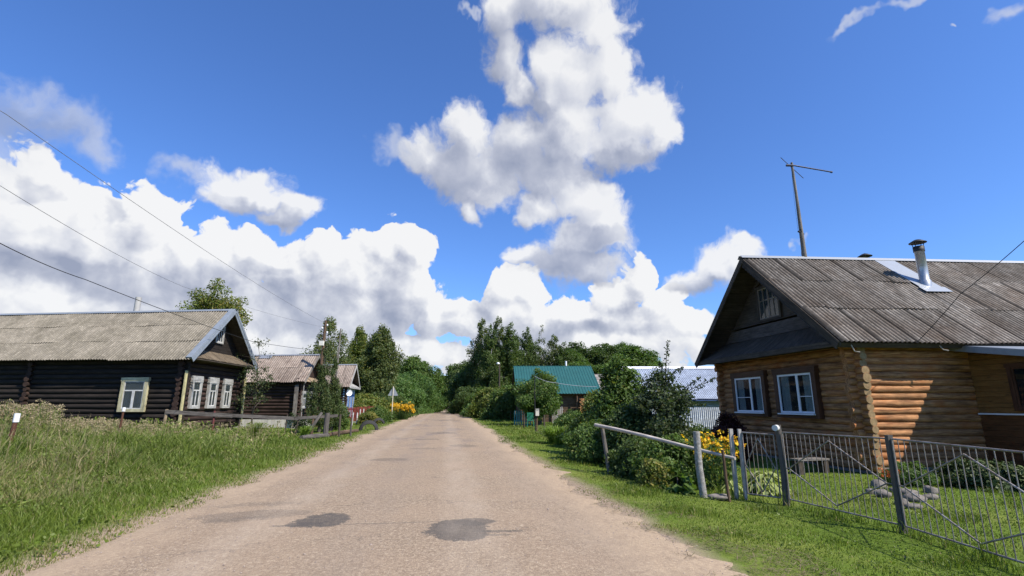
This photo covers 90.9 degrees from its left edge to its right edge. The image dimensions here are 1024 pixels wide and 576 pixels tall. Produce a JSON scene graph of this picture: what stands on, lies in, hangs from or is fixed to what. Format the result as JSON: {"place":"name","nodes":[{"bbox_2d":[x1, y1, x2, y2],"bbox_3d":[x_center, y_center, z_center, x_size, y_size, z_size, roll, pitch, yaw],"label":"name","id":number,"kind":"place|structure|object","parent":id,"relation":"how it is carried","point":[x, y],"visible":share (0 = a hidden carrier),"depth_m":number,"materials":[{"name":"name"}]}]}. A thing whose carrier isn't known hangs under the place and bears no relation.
{"place":"outdoors","nodes":[
{"label":"outdoors","id":0,"kind":"place"},
{"bbox_2d":[18,407,747,575],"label":"road","id":1,"kind":"structure","parent":0,"point":[405,508],"depth_m":6.62,"materials":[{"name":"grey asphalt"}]},
{"bbox_2d":[0,414,1023,575],"bbox_3d":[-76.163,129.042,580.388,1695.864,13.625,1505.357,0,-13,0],"label":"ground","id":2,"kind":"structure","parent":0,"point":[702,551],"depth_m":7.47,"materials":[{"name":"green plant"}]},
{"bbox_2d":[8,413,20,440],"bbox_3d":[-12.016,3.634,12.094,0.177,1.217,0.118,0,-13,0],"label":"marker stake","id":3,"kind":"object","parent":2,"relation":"on","point":[16,418],"visible":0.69,"depth_m":12.14,"materials":[{"name":"metal"}]},
{"bbox_2d":[0,297,256,430],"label":"log house","id":4,"kind":"structure","parent":2,"relation":"on","point":[137,363],"depth_m":24.75,"materials":[{"name":"brown wood"}]},
{"bbox_2d":[116,377,150,411],"bbox_3d":[-17.810,5.015,23.733,1.458,1.580,0.158,-1,-13,6],"label":"window","id":5,"kind":"structure","parent":4,"relation":"in","point":[133,394],"depth_m":23.69,"materials":[{"name":"white paint"}]},
{"bbox_2d":[187,375,203,408],"bbox_3d":[-15.493,5.101,24.690,0.158,1.560,1.013,1,-13,-4],"label":"window","id":6,"kind":"structure","parent":4,"relation":"in","point":[194,397],"depth_m":24.61,"materials":[{"name":"white paint"}]},
{"bbox_2d":[204,377,219,407],"bbox_3d":[-15.604,5.457,26.246,0.158,1.560,1.013,1,-13,-4],"label":"window","id":7,"kind":"structure","parent":4,"relation":"in","point":[213,383],"depth_m":26.14,"materials":[{"name":"white paint"}]},
{"bbox_2d":[215,325,225,343],"bbox_3d":[-15.806,2.453,27.284,0.158,1.100,0.928,1,-13,-4],"label":"window","id":8,"kind":"structure","parent":4,"relation":"in","point":[219,339],"depth_m":27.32,"materials":[{"name":"white paint"}]},
{"bbox_2d":[220,379,233,407],"bbox_3d":[-15.714,5.807,27.772,0.158,1.560,1.013,1,-13,-4],"label":"window","id":9,"kind":"structure","parent":4,"relation":"in","point":[226,393],"depth_m":27.68,"materials":[{"name":"white paint"}]},
{"bbox_2d":[0,399,281,439],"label":"dry umbel weeds","id":10,"kind":"object","parent":2,"relation":"on","point":[44,410],"visible":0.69,"depth_m":17.19,"materials":[{"name":"beige plant"}]},
{"bbox_2d":[0,413,292,496],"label":"seed head stalks","id":11,"kind":"object","parent":2,"relation":"on","point":[154,426],"visible":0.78,"depth_m":11.38,"materials":[{"name":"beige plant"}]},
{"bbox_2d":[0,404,295,537],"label":"tall weeds","id":12,"kind":"object","parent":2,"relation":"on","point":[133,460],"visible":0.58,"depth_m":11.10,"materials":[{"name":"green plant"}]},
{"bbox_2d":[163,409,168,423],"bbox_3d":[-15.307,5.913,22.237,0.145,1.104,0.146,0,-13,0],"label":"fence post","id":13,"kind":"object","parent":2,"relation":"on","point":[165,416],"visible":0.51,"depth_m":22.25,"materials":[{"name":"grey wood"}]},
{"bbox_2d":[166,410,337,419],"bbox_3d":[-11.844,5.870,23.302,7.205,0.500,0.056,4,-14,-17],"label":"old rail","id":14,"kind":"object","parent":13,"relation":"attached to","point":[178,412],"visible":1,"depth_m":23.07,"materials":[{"name":"grey wood"}]},
{"bbox_2d":[0,440,342,566],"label":"plantain leaves","id":15,"kind":"object","parent":2,"relation":"on","point":[60,542],"visible":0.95,"depth_m":5.88,"materials":[{"name":"green plant"}]},
{"bbox_2d":[0,414,416,575],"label":"verge grass","id":16,"kind":"structure","parent":2,"relation":"on","point":[41,518],"depth_m":8.09,"materials":[{"name":"green plant"}]},
{"bbox_2d":[175,278,252,329],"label":"broadleaf tree","id":17,"kind":"object","parent":2,"relation":"on","point":[205,301],"visible":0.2,"depth_m":46.35,"materials":[{"name":"green plant"}]},
{"bbox_2d":[231,337,278,429],"bbox_3d":[-14.517,5.610,28.619,2.769,5.682,2.298,-11,-17,40],"label":"apple tree","id":18,"kind":"object","parent":2,"relation":"on","point":[260,381],"visible":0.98,"depth_m":28.49,"materials":[{"name":"green plant"}]},
{"bbox_2d":[247,422,266,437],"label":"weed clump","id":19,"kind":"object","parent":2,"relation":"on","point":[257,428],"visible":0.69,"depth_m":19.79,"materials":[{"name":"green plant"}]},
{"bbox_2d":[233,354,327,428],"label":"log house","id":20,"kind":"structure","parent":2,"relation":"on","point":[296,375],"depth_m":36.41,"materials":[{"name":"wood"}]},
{"bbox_2d":[285,408,308,430],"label":"garden bush","id":21,"kind":"object","parent":2,"relation":"on","point":[301,423],"visible":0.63,"depth_m":31.55,"materials":[{"name":"green plant"}]},
{"bbox_2d":[305,341,338,431],"bbox_3d":[-11.360,5.915,29.933,1.626,5.580,1.978,-7,-15,27],"label":"juniper tree","id":22,"kind":"object","parent":2,"relation":"on","point":[321,401],"visible":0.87,"depth_m":29.65,"materials":[{"name":"green plant"}]},
{"bbox_2d":[316,321,327,426],"bbox_3d":[-14.050,6.388,37.025,0.520,8.069,0.433,0,-13,0],"label":"utility pole","id":23,"kind":"object","parent":2,"relation":"on","point":[321,343],"visible":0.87,"depth_m":37.47,"materials":[{"name":"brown wood"}]},
{"bbox_2d":[1,111,312,316],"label":"overhead wire","id":24,"kind":"object","parent":23,"relation":"attached to","point":[129,199],"visible":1,"depth_m":13.12,"materials":[{"name":"metal"}]},
{"bbox_2d":[0,243,320,350],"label":"overhead wire","id":25,"kind":"object","parent":23,"relation":"attached to","point":[131,297],"visible":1,"depth_m":15.81,"materials":[{"name":"black metal"}]},
{"bbox_2d":[1,186,320,326],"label":"overhead wire","id":26,"kind":"object","parent":23,"relation":"attached to","point":[119,255],"visible":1,"depth_m":14.14,"materials":[{"name":"metal"}]},
{"bbox_2d":[299,316,356,363],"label":"birch tree","id":27,"kind":"object","parent":2,"relation":"on","point":[331,344],"visible":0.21,"depth_m":57.59,"materials":[{"name":"green plant"}]},
{"bbox_2d":[326,358,346,430],"bbox_3d":[-10.974,6.529,30.683,1.753,4.670,1.562,0,-13,0],"label":"juniper tree","id":28,"kind":"object","parent":2,"relation":"on","point":[334,392],"visible":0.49,"depth_m":30.71,"materials":[{"name":"green plant"}]},
{"bbox_2d":[329,399,350,429],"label":"garden bush","id":29,"kind":"object","parent":2,"relation":"on","point":[344,424],"visible":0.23,"depth_m":32.69,"materials":[{"name":"green plant"}]},
{"bbox_2d":[325,364,360,416],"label":"log house","id":30,"kind":"structure","parent":2,"relation":"on","point":[348,375],"depth_m":50.72,"materials":[{"name":"blue paint"}]},
{"bbox_2d":[346,324,367,390],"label":"birch tree","id":31,"kind":"object","parent":2,"relation":"on","point":[360,342],"visible":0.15,"depth_m":69.25,"materials":[{"name":"green plant"}]},
{"bbox_2d":[347,406,376,420],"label":"picket fence","id":32,"kind":"object","parent":2,"relation":"on","point":[355,412],"visible":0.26,"depth_m":49.82,"materials":[{"name":"red paint"}]},
{"bbox_2d":[357,411,380,423],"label":"garden bush","id":33,"kind":"object","parent":2,"relation":"on","point":[369,415],"visible":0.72,"depth_m":41.18,"materials":[{"name":"green plant"}]},
{"bbox_2d":[353,392,395,419],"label":"garden bush","id":34,"kind":"object","parent":2,"relation":"on","point":[363,400],"visible":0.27,"depth_m":55.81,"materials":[{"name":"green plant"}]},
{"bbox_2d":[359,405,395,422],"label":"garden bush","id":35,"kind":"object","parent":2,"relation":"on","point":[381,412],"visible":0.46,"depth_m":44.30,"materials":[{"name":"green plant"}]},
{"bbox_2d":[353,323,405,397],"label":"birch tree","id":36,"kind":"object","parent":2,"relation":"on","point":[379,364],"visible":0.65,"depth_m":64.31,"materials":[{"name":"green plant"}]},
{"bbox_2d":[370,390,420,417],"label":"garden bush","id":37,"kind":"object","parent":2,"relation":"on","point":[398,399],"visible":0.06,"depth_m":59.80,"materials":[{"name":"green plant"}]},
{"bbox_2d":[390,401,414,419],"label":"goldenrod clump","id":38,"kind":"object","parent":2,"relation":"on","point":[402,415],"visible":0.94,"depth_m":51.04,"materials":[{"name":"yellow plant"}]},
{"bbox_2d":[393,373,427,413],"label":"willow bush","id":39,"kind":"object","parent":2,"relation":"on","point":[406,388],"visible":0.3,"depth_m":84.56,"materials":[{"name":"green plant"}]},
{"bbox_2d":[395,355,444,393],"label":"broadleaf tree","id":40,"kind":"object","parent":2,"relation":"on","point":[410,364],"visible":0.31,"depth_m":108.96,"materials":[{"name":"green plant"}]},
{"bbox_2d":[399,370,447,413],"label":"willow bush","id":41,"kind":"object","parent":2,"relation":"on","point":[431,400],"visible":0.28,"depth_m":93.13,"materials":[{"name":"green plant"}]},
{"bbox_2d":[438,363,454,410],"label":"broadleaf tree","id":42,"kind":"object","parent":2,"relation":"on","point":[445,389],"visible":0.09,"depth_m":146.48,"materials":[{"name":"green plant"}]},
{"bbox_2d":[443,360,470,408],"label":"broadleaf tree","id":43,"kind":"object","parent":2,"relation":"on","point":[457,368],"visible":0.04,"depth_m":115.12,"materials":[{"name":"green plant"}]},
{"bbox_2d":[445,366,472,402],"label":"broadleaf tree","id":44,"kind":"object","parent":2,"relation":"on","point":[458,380],"visible":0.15,"depth_m":95.77,"materials":[{"name":"green plant"}]},
{"bbox_2d":[447,385,476,413],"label":"roadside bush","id":45,"kind":"object","parent":2,"relation":"on","point":[462,392],"visible":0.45,"depth_m":80.80,"materials":[{"name":"green plant"}]},
{"bbox_2d":[461,386,483,408],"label":"roadside bush","id":46,"kind":"object","parent":2,"relation":"on","point":[467,401],"visible":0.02,"depth_m":69.93,"materials":[{"name":"green plant"}]},
{"bbox_2d":[464,318,504,389],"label":"birch tree","id":47,"kind":"object","parent":2,"relation":"on","point":[474,361],"visible":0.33,"depth_m":95.31,"materials":[{"name":"green plant"}]},
{"bbox_2d":[464,386,504,417],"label":"roadside bush","id":48,"kind":"object","parent":2,"relation":"on","point":[479,403],"visible":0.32,"depth_m":57.19,"materials":[{"name":"green plant"}]},
{"bbox_2d":[473,323,509,388],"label":"birch tree","id":49,"kind":"object","parent":2,"relation":"on","point":[487,364],"visible":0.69,"depth_m":90.28,"materials":[{"name":"green plant"}]},
{"bbox_2d":[479,385,515,419],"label":"roadside bush","id":50,"kind":"object","parent":2,"relation":"on","point":[502,405],"visible":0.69,"depth_m":51.21,"materials":[{"name":"green plant"}]},
{"bbox_2d":[492,315,511,381],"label":"birch tree","id":51,"kind":"object","parent":2,"relation":"on","point":[500,335],"visible":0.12,"depth_m":97.98,"materials":[{"name":"green plant"}]},
{"bbox_2d":[499,322,526,390],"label":"birch tree","id":52,"kind":"object","parent":2,"relation":"on","point":[515,358],"visible":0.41,"depth_m":93.30,"materials":[{"name":"green plant"}]},
{"bbox_2d":[520,326,539,365],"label":"birch tree","id":53,"kind":"object","parent":2,"relation":"on","point":[528,347],"visible":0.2,"depth_m":99.26,"materials":[{"name":"green plant"}]},
{"bbox_2d":[510,368,562,424],"bbox_3d":[1.849,8.257,37.977,4.165,4.531,4.615,0,-13,0],"label":"apple tree","id":54,"kind":"object","parent":2,"relation":"on","point":[546,402],"visible":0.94,"depth_m":37.27,"materials":[{"name":"green plant"}]},
{"bbox_2d":[536,325,547,365],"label":"birch tree","id":55,"kind":"object","parent":2,"relation":"on","point":[543,342],"visible":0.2,"depth_m":102.93,"materials":[{"name":"green plant"}]},
{"bbox_2d":[541,334,559,365],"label":"birch tree","id":56,"kind":"object","parent":2,"relation":"on","point":[552,353],"visible":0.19,"depth_m":99.33,"materials":[{"name":"green plant"}]},
{"bbox_2d":[532,425,573,444],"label":"daylily clump","id":57,"kind":"object","parent":2,"relation":"on","point":[551,436],"visible":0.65,"depth_m":21.78,"materials":[{"name":"green plant"}]},
{"bbox_2d":[511,361,600,421],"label":"house","id":58,"kind":"structure","parent":2,"relation":"on","point":[580,377],"depth_m":46.44,"materials":[{"name":"teal wood"}]},
{"bbox_2d":[555,341,573,365],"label":"birch tree","id":59,"kind":"object","parent":2,"relation":"on","point":[563,356],"visible":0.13,"depth_m":96.70,"materials":[{"name":"green plant"}]},
{"bbox_2d":[552,409,581,432],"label":"garden bush","id":60,"kind":"object","parent":2,"relation":"on","point":[562,420],"visible":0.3,"depth_m":25.70,"materials":[{"name":"green plant"}]},
{"bbox_2d":[565,348,589,364],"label":"broadleaf tree","id":61,"kind":"object","parent":2,"relation":"on","point":[577,356],"visible":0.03,"depth_m":104.44,"materials":[{"name":"green plant"}]},
{"bbox_2d":[563,389,598,434],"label":"garden bush","id":62,"kind":"object","parent":2,"relation":"on","point":[586,406],"visible":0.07,"depth_m":20.25,"materials":[{"name":"green plant"}]},
{"bbox_2d":[560,418,608,464],"bbox_3d":[2.522,4.738,15.306,2.287,1.552,2.049,12,-17,-42],"label":"garden bush","id":63,"kind":"object","parent":2,"relation":"on","point":[584,445],"visible":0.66,"depth_m":14.76,"materials":[{"name":"green plant"}]},
{"bbox_2d":[576,347,602,367],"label":"broadleaf tree","id":64,"kind":"object","parent":2,"relation":"on","point":[589,354],"visible":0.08,"depth_m":108.01,"materials":[{"name":"green plant"}]},
{"bbox_2d":[587,344,621,365],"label":"broadleaf tree","id":65,"kind":"object","parent":2,"relation":"on","point":[604,354],"visible":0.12,"depth_m":106.15,"materials":[{"name":"green plant"}]},
{"bbox_2d":[601,428,609,473],"bbox_3d":[2.354,4.139,12.567,0.243,1.261,0.102,-5,-14,20],"label":"rail post","id":66,"kind":"object","parent":2,"relation":"on","point":[604,445],"visible":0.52,"depth_m":12.57,"materials":[{"name":"grey wood"}]},
{"bbox_2d":[594,423,735,459],"bbox_3d":[3.210,3.380,11.281,0.092,0.571,3.798,9,-16,-34],"label":"wooden rail","id":67,"kind":"object","parent":66,"relation":"on","point":[657,439],"visible":0.93,"depth_m":11.19,"materials":[{"name":"grey wood"}]},
{"bbox_2d":[582,353,648,424],"bbox_3d":[3.726,4.039,17.026,2.478,3.670,2.136,11,-17,-39],"label":"lilac bush","id":68,"kind":"object","parent":2,"relation":"on","point":[617,387],"visible":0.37,"depth_m":16.82,"materials":[{"name":"green plant"}]},
{"bbox_2d":[595,401,658,465],"bbox_3d":[3.474,4.305,14.508,2.314,2.099,2.595,0,-13,0],"label":"lilac bush","id":69,"kind":"object","parent":2,"relation":"on","point":[627,417],"visible":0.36,"depth_m":14.25,"materials":[{"name":"green plant"}]},
{"bbox_2d":[603,431,657,479],"bbox_3d":[3.279,4.172,12.351,1.978,1.269,2.291,10,-17,-38],"label":"garden bush","id":70,"kind":"object","parent":2,"relation":"on","point":[620,464],"visible":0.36,"depth_m":12.08,"materials":[{"name":"green plant"}]},
{"bbox_2d":[603,343,663,365],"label":"broadleaf tree","id":71,"kind":"object","parent":2,"relation":"on","point":[636,355],"visible":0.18,"depth_m":101.15,"materials":[{"name":"green plant"}]},
{"bbox_2d":[634,458,674,489],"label":"garden bush","id":72,"kind":"object","parent":2,"relation":"on","point":[652,472],"visible":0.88,"depth_m":10.54,"materials":[{"name":"green plant"}]},
{"bbox_2d":[627,432,704,487],"bbox_3d":[3.529,4.031,11.742,1.876,1.307,1.878,0,-13,0],"label":"garden bush","id":73,"kind":"object","parent":2,"relation":"on","point":[680,459],"visible":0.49,"depth_m":11.39,"materials":[{"name":"green plant"}]},
{"bbox_2d":[630,340,715,443],"bbox_3d":[4.223,3.313,14.012,2.001,3.807,2.210,4,-14,-18],"label":"apple tree","id":74,"kind":"object","parent":2,"relation":"on","point":[667,419],"visible":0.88,"depth_m":13.70,"materials":[{"name":"green plant"}]},
{"bbox_2d":[627,366,719,406],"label":"metal building","id":75,"kind":"structure","parent":2,"relation":"on","point":[707,395],"depth_m":29.23,"materials":[{"name":"silver metal"}]},
{"bbox_2d":[658,468,698,494],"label":"cabbage plant","id":76,"kind":"object","parent":2,"relation":"on","point":[683,484],"visible":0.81,"depth_m":10.24,"materials":[{"name":"green plant"}]},
{"bbox_2d":[527,452,843,575],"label":"straw litter","id":77,"kind":"object","parent":2,"relation":"on","point":[788,571],"visible":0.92,"depth_m":5.77,"materials":[{"name":"beige plant"}]},
{"bbox_2d":[652,407,720,429],"bbox_3d":[9.000,6.415,23.771,7.800,1.548,0.163,0,-13,0],"label":"corrugated fence","id":78,"kind":"object","parent":2,"relation":"on","point":[706,416],"visible":0.07,"depth_m":23.81,"materials":[{"name":"metal"}]},
{"bbox_2d":[693,431,707,497],"bbox_3d":[3.672,3.504,9.813,0.200,1.377,0.149,0,-13,0],"label":"birch post","id":79,"kind":"object","parent":2,"relation":"on","point":[699,465],"visible":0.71,"depth_m":9.78,"materials":[{"name":"grey wood"}]},
{"bbox_2d":[681,423,730,469],"bbox_3d":[5.091,4.759,15.036,2.695,1.443,2.412,0,-13,0],"label":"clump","id":80,"kind":"object","parent":2,"relation":"on","point":[704,430],"visible":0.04,"depth_m":14.66,"materials":[{"name":"plant"}]},
{"bbox_2d":[707,493,730,500],"bbox_3d":[3.876,3.917,9.409,0.432,0.147,0.231,0,-13,0],"label":"garden rock","id":81,"kind":"object","parent":2,"relation":"on","point":[719,496],"visible":0.71,"depth_m":9.36,"materials":[{"name":"stone"}]},
{"bbox_2d":[693,430,745,490],"bbox_3d":[4.490,3.836,11.015,1.108,1.499,1.098,0,-13,0],"label":"sunflower clump","id":82,"kind":"object","parent":2,"relation":"on","point":[709,471],"visible":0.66,"depth_m":10.88,"materials":[{"name":"yellow plant"}]},
{"bbox_2d":[721,450,730,501],"bbox_3d":[3.996,3.575,9.403,0.104,1.074,0.086,0,-13,0],"label":"rail post","id":83,"kind":"object","parent":2,"relation":"on","point":[725,476],"visible":0.71,"depth_m":9.41,"materials":[{"name":"brown wood"}]},
{"bbox_2d":[709,411,755,461],"bbox_3d":[6.903,4.900,16.429,1.778,1.759,1.932,0,-13,0],"label":"barberry bush","id":84,"kind":"object","parent":2,"relation":"on","point":[726,421],"visible":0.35,"depth_m":16.15,"materials":[{"name":"grey plant"}]},
{"bbox_2d":[728,429,738,498],"bbox_3d":[4.320,3.490,9.808,0.064,1.450,0.064,0,-13,0],"label":"fence post","id":85,"kind":"object","parent":2,"relation":"on","point":[733,462],"visible":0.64,"depth_m":9.80,"materials":[{"name":"grey wood"}]},
{"bbox_2d":[737,429,747,499],"bbox_3d":[4.450,3.470,9.721,0.056,1.450,0.056,0,-13,0],"label":"fence post","id":86,"kind":"object","parent":2,"relation":"on","point":[745,494],"visible":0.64,"depth_m":9.72,"materials":[{"name":"silver metal"}]},
{"bbox_2d":[741,432,780,498],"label":"wicket gate","id":87,"kind":"structure","parent":86,"relation":"attached to","point":[745,463],"depth_m":9.47,"materials":[{"name":"grey metal"}]},
{"bbox_2d":[747,471,791,496],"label":"hosta plant","id":88,"kind":"object","parent":2,"relation":"on","point":[761,481],"visible":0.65,"depth_m":10.18,"materials":[{"name":"green plant"}]},
{"bbox_2d":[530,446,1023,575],"bbox_3d":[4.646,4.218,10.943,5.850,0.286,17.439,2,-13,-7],"label":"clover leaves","id":89,"kind":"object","parent":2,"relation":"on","point":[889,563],"visible":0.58,"depth_m":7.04,"materials":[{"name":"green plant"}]},
{"bbox_2d":[772,425,790,505],"bbox_3d":[4.903,3.288,9.156,0.140,1.557,0.216,-13,-18,44],"label":"fence post","id":90,"kind":"object","parent":2,"relation":"on","point":[777,430],"visible":0.84,"depth_m":9.17,"materials":[{"name":"grey metal"}]},
{"bbox_2d":[789,457,829,474],"bbox_3d":[8.000,4.787,13.523,1.000,0.422,0.320,3,-13,-14],"label":"bench","id":91,"kind":"object","parent":2,"relation":"on","point":[819,467],"visible":0.64,"depth_m":13.48,"materials":[{"name":"grey wood"}]},
{"bbox_2d":[695,239,1023,473],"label":"log house","id":92,"kind":"structure","parent":2,"relation":"on","point":[822,345],"depth_m":14.86,"materials":[{"name":"brown wood"}]},
{"bbox_2d":[730,370,771,416],"bbox_3d":[8.582,3.834,18.262,0.229,1.560,2.071,2,-13,-8],"label":"window","id":93,"kind":"structure","parent":92,"relation":"in","point":[750,391],"depth_m":18.14,"materials":[{"name":"white plastic"}]},
{"bbox_2d":[754,285,782,322],"bbox_3d":[8.981,0.492,17.602,0.160,1.260,1.311,2,-13,-8],"label":"window","id":94,"kind":"structure","parent":92,"relation":"in","point":[769,307],"depth_m":17.69,"materials":[{"name":"grey wood"}]},
{"bbox_2d":[771,365,824,418],"bbox_3d":[8.926,3.288,15.878,0.229,1.560,2.011,2,-13,-8],"label":"window","id":95,"kind":"structure","parent":92,"relation":"in","point":[797,390],"depth_m":15.75,"materials":[{"name":"white plastic"}]},
{"bbox_2d":[781,158,832,256],"bbox_3d":[11.203,-2.935,18.669,2.271,3.958,0.236,3,-13,-13],"label":"antenna mast","id":96,"kind":"object","parent":92,"relation":"on","point":[802,242],"visible":0.97,"depth_m":18.49,"materials":[{"name":"grey wood"}]},
{"bbox_2d":[919,241,1023,339],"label":"overhead wire","id":97,"kind":"object","parent":92,"relation":"attached to","point":[968,287],"visible":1,"depth_m":12.33,"materials":[{"name":"black metal"}]},
{"bbox_2d":[1003,363,1023,410],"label":"window","id":98,"kind":"structure","parent":92,"relation":"in","point":[1016,386],"depth_m":12.80,"materials":[{"name":"brown glass"}]},
{"bbox_2d":[884,435,907,533],"bbox_3d":[5.540,2.887,7.259,0.072,1.480,0.072,0,-13,0],"label":"fence post","id":99,"kind":"object","parent":2,"relation":"on","point":[894,478],"visible":0.64,"depth_m":7.26,"materials":[{"name":"grey metal"}]},
{"bbox_2d":[781,432,897,524],"bbox_3d":[5.237,3.006,8.226,0.044,1.205,1.957,4,-13,-17],"label":"metal fence","id":100,"kind":"object","parent":99,"relation":"attached to","point":[866,468],"visible":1,"depth_m":8.13,"materials":[{"name":"grey metal"}]},
{"bbox_2d":[879,461,942,487],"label":"garden bush","id":101,"kind":"object","parent":2,"relation":"on","point":[932,476],"visible":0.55,"depth_m":11.33,"materials":[{"name":"green plant"}]},
{"bbox_2d":[902,492,927,502],"bbox_3d":[7.568,3.945,9.427,0.438,0.234,0.296,0,-13,0],"label":"garden rock","id":102,"kind":"object","parent":2,"relation":"on","point":[909,497],"visible":0.52,"depth_m":9.39,"materials":[{"name":"stone"}]},
{"bbox_2d":[930,458,1023,493],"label":"juniper bush","id":103,"kind":"object","parent":2,"relation":"on","point":[1003,472],"visible":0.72,"depth_m":10.98,"materials":[{"name":"green plant"}]},
{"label":"fence post","id":104,"kind":"object","parent":2,"relation":"on","visible":0},
{"bbox_2d":[891,438,1023,563],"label":"metal fence","id":105,"kind":"object","parent":104,"relation":"attached to","point":[986,542],"visible":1,"depth_m":6.25,"materials":[{"name":"grey metal"}]},
{"bbox_2d":[0,0,1023,375],"label":"sky","id":106,"kind":"structure","parent":0,"point":[591,172],"materials":[{"name":"blue"}]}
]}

